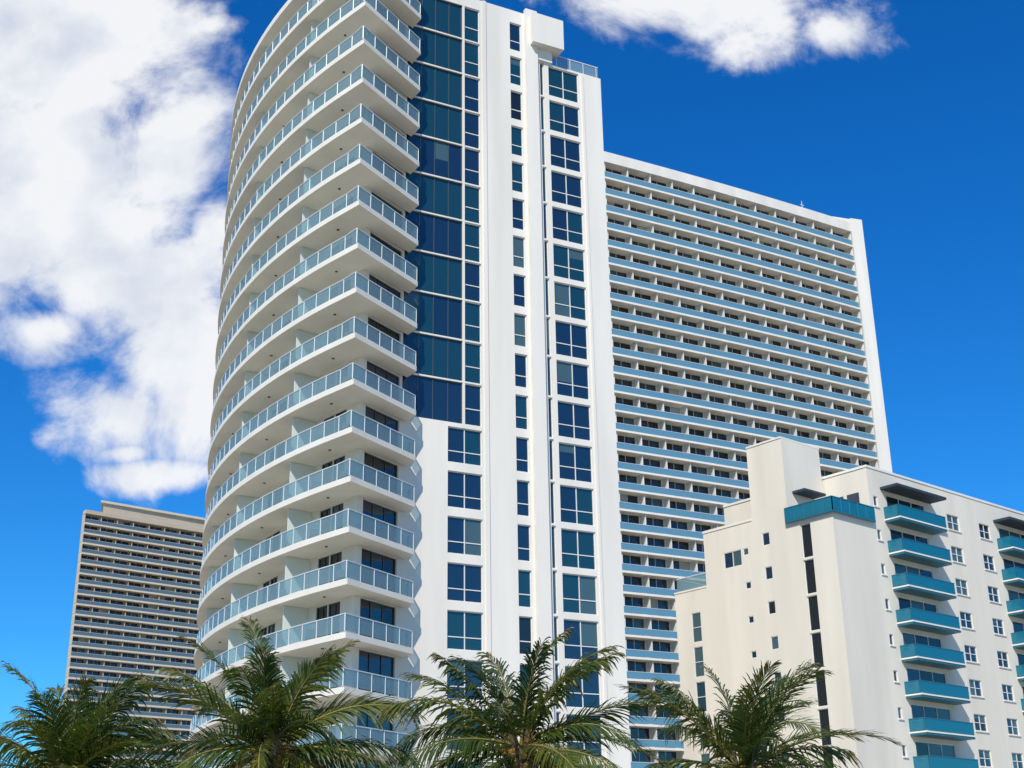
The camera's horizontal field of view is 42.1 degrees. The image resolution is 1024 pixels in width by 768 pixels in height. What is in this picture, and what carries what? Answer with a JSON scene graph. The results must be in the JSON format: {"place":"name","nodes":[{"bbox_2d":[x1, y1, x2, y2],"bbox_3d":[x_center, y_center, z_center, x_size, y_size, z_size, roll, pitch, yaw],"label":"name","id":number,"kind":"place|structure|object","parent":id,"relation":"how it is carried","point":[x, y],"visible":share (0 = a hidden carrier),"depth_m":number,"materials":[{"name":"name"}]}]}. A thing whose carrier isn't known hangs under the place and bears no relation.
{"place":"outdoors","nodes":[
{"label":"outdoors","id":0,"kind":"place"},
{"bbox_2d":[0,660,205,767],"bbox_3d":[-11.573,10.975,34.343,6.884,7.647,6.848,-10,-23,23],"label":"coconut palm tree","id":1,"kind":"object","parent":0,"point":[65,739],"visible":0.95,"depth_m":34.43,"materials":[{"name":"green plant"}]},
{"bbox_2d":[63,500,204,767],"bbox_3d":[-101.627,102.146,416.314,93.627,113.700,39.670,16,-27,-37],"label":"distant beachfront tower","id":2,"kind":"structure","parent":0,"point":[137,592],"depth_m":395.16,"materials":[{"name":"beige paint"}]},
{"bbox_2d":[67,516,204,767],"bbox_3d":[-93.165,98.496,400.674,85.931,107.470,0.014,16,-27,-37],"label":"windows","id":3,"kind":"structure","parent":2,"relation":"in","point":[86,517],"depth_m":395.32,"materials":[{"name":"black glass"}]},
{"bbox_2d":[109,616,426,767],"bbox_3d":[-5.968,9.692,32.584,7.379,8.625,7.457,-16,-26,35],"label":"coconut palm tree","id":4,"kind":"object","parent":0,"point":[273,725],"visible":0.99,"depth_m":32.48,"materials":[{"name":"green plant"}]},
{"bbox_2d":[0,0,1023,767],"label":"sky","id":5,"kind":"structure","parent":0,"point":[904,119],"materials":[{"name":"blue"}]},
{"bbox_2d":[374,627,670,767],"bbox_3d":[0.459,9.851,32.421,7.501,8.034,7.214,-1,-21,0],"label":"coconut palm tree","id":6,"kind":"object","parent":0,"point":[510,724],"visible":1,"depth_m":32.63,"materials":[{"name":"green plant"}]},
{"bbox_2d":[604,151,891,767],"bbox_3d":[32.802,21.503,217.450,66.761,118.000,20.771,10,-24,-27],"label":"curved slab hotel tower","id":7,"kind":"structure","parent":0,"point":[741,320],"depth_m":217.43,"materials":[{"name":"white paint"}]},
{"bbox_2d":[605,168,868,761],"bbox_3d":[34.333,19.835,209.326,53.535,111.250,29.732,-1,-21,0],"label":"windows","id":8,"kind":"structure","parent":7,"relation":"in","point":[638,602],"depth_m":211.86,"materials":[{"name":"black glass"}]},
{"bbox_2d":[614,659,905,767],"bbox_3d":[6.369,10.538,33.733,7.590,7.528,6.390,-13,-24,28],"label":"coconut palm tree","id":9,"kind":"object","parent":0,"point":[749,743],"visible":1,"depth_m":34.17,"materials":[{"name":"green plant"}]},
{"bbox_2d":[674,436,1023,767],"bbox_3d":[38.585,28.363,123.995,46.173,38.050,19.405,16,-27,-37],"label":"walls","id":10,"kind":"structure","parent":0,"point":[862,658],"depth_m":112.66,"materials":[{"name":"beige paint"}]},
{"bbox_2d":[676,483,1023,767],"bbox_3d":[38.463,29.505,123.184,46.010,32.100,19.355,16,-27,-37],"label":"balconies and railings","id":11,"kind":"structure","parent":10,"relation":"on","point":[816,507],"depth_m":110.89,"materials":[{"name":"teal glass"}]},
{"bbox_2d":[691,492,1023,767],"bbox_3d":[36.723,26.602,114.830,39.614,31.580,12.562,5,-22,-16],"label":"windows","id":12,"kind":"structure","parent":10,"relation":"attached to","point":[732,559],"depth_m":113.20,"materials":[{"name":"black"}]},
{"label":"ground","id":13,"kind":"structure","parent":0,"visible":0},
{"bbox_2d":[188,0,630,767],"bbox_3d":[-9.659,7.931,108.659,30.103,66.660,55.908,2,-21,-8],"label":"curved condominium tower","id":14,"kind":"structure","parent":13,"relation":"on","point":[412,462],"depth_m":91.78,"materials":[{"name":"white paint"}]},
{"bbox_2d":[259,0,602,767],"bbox_3d":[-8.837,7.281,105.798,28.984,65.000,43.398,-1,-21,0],"label":"windows","id":15,"kind":"structure","parent":14,"relation":"in","point":[436,399],"depth_m":92.31,"materials":[{"name":"blue glass"}]}
]}

